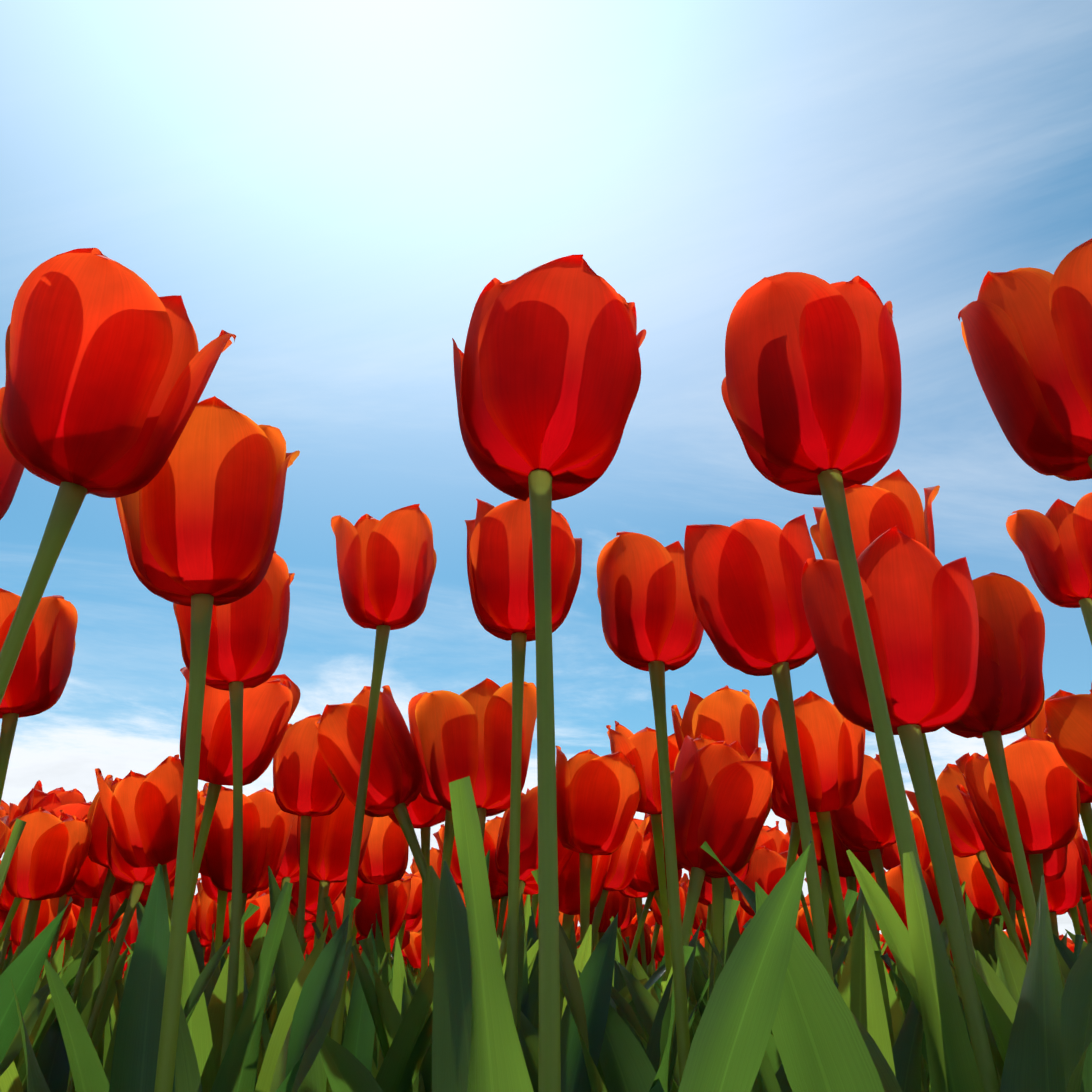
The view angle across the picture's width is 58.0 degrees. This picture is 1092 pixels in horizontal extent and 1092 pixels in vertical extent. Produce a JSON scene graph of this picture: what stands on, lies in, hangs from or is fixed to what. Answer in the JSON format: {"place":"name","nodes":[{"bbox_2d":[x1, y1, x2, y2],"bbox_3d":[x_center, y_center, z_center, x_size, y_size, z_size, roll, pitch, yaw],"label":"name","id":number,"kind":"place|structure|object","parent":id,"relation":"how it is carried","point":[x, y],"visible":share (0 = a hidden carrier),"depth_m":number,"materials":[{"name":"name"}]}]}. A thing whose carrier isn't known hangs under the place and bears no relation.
{"place":"outdoors","nodes":[
{"label":"outdoors","id":0,"kind":"place"},
{"bbox_2d":[0,0,1091,938],"label":"sky","id":1,"kind":"structure","parent":0,"point":[334,188],"materials":[{"name":"blue"}]},
{"label":"ground","id":2,"kind":"structure","parent":0,"visible":0},
{"bbox_2d":[0,387,24,519],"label":"tulip","id":3,"kind":"object","parent":2,"relation":"on","point":[11,469],"visible":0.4,"depth_m":0.50,"materials":[{"name":"red plant"}]},
{"bbox_2d":[0,588,77,1075],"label":"tulip","id":4,"kind":"object","parent":2,"relation":"on","point":[39,676],"visible":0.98,"depth_m":0.62,"materials":[{"name":"red plant"}]},
{"bbox_2d":[0,248,235,894],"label":"tulip","id":5,"kind":"object","parent":2,"relation":"on","point":[110,366],"visible":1,"depth_m":0.38,"materials":[{"name":"red plant"}]},
{"bbox_2d":[11,396,360,1091],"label":"tulip","id":6,"kind":"object","parent":2,"relation":"on","point":[200,513],"visible":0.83,"depth_m":0.42,"materials":[{"name":"red plant"}]},
{"bbox_2d":[44,550,334,1091],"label":"tulip","id":7,"kind":"object","parent":2,"relation":"on","point":[248,633],"visible":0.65,"depth_m":0.58,"materials":[{"name":"red plant"}]},
{"bbox_2d":[268,504,436,1091],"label":"tulip","id":8,"kind":"object","parent":2,"relation":"on","point":[386,564],"visible":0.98,"depth_m":0.69,"materials":[{"name":"red plant"}]},
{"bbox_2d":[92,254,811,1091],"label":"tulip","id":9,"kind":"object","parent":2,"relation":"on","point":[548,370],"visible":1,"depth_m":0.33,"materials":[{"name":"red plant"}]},
{"bbox_2d":[320,498,617,1091],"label":"tulip","id":10,"kind":"object","parent":2,"relation":"on","point":[500,563],"visible":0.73,"depth_m":0.58,"materials":[{"name":"red plant"}]},
{"bbox_2d":[0,847,1091,1086],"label":"tulips","id":11,"kind":"object","parent":2,"relation":"on","point":[412,947],"visible":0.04,"depth_m":1.73,"materials":[{"name":"red plant"}]},
{"bbox_2d":[0,526,1091,1091],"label":"tulips","id":12,"kind":"object","parent":2,"relation":"on","point":[118,836],"visible":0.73,"depth_m":0.74,"materials":[{"name":"red plant"}]},
{"bbox_2d":[39,962,1065,995],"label":"tulips","id":13,"kind":"object","parent":2,"relation":"on","point":[205,963],"depth_m":4.20,"materials":[{"name":"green plant"}]},
{"bbox_2d":[531,531,850,1091],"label":"tulip","id":14,"kind":"object","parent":2,"relation":"on","point":[652,625],"visible":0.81,"depth_m":0.60,"materials":[{"name":"red plant"}]},
{"bbox_2d":[684,514,948,1091],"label":"tulip","id":15,"kind":"object","parent":2,"relation":"on","point":[744,576],"visible":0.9,"depth_m":0.52,"materials":[{"name":"red plant"}]},
{"bbox_2d":[721,272,1091,1091],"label":"tulip","id":16,"kind":"object","parent":2,"relation":"on","point":[811,388],"visible":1,"depth_m":0.37,"materials":[{"name":"red plant"}]},
{"bbox_2d":[810,469,1010,1088],"bbox_3d":[0.208,0.228,0.514,0.084,0.596,0.150,-12,-28,24],"label":"tulip","id":17,"kind":"object","parent":2,"relation":"on","point":[883,505],"visible":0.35,"depth_m":0.60,"materials":[{"name":"red plant"}]},
{"bbox_2d":[944,572,1044,1079],"bbox_3d":[0.274,0.265,0.489,0.138,0.508,0.077,13,-28,-26],"label":"tulip","id":18,"kind":"object","parent":2,"relation":"on","point":[1009,695],"visible":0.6,"depth_m":0.54,"materials":[{"name":"red plant"}]},
{"bbox_2d":[958,238,1091,480],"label":"tulip","id":19,"kind":"object","parent":2,"relation":"on","point":[1027,334],"visible":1,"depth_m":0.39,"materials":[{"name":"red plant"}]},
{"bbox_2d":[1006,492,1091,969],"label":"tulip","id":20,"kind":"object","parent":2,"relation":"on","point":[1054,544],"visible":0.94,"depth_m":0.75,"materials":[{"name":"red plant"}]}
]}

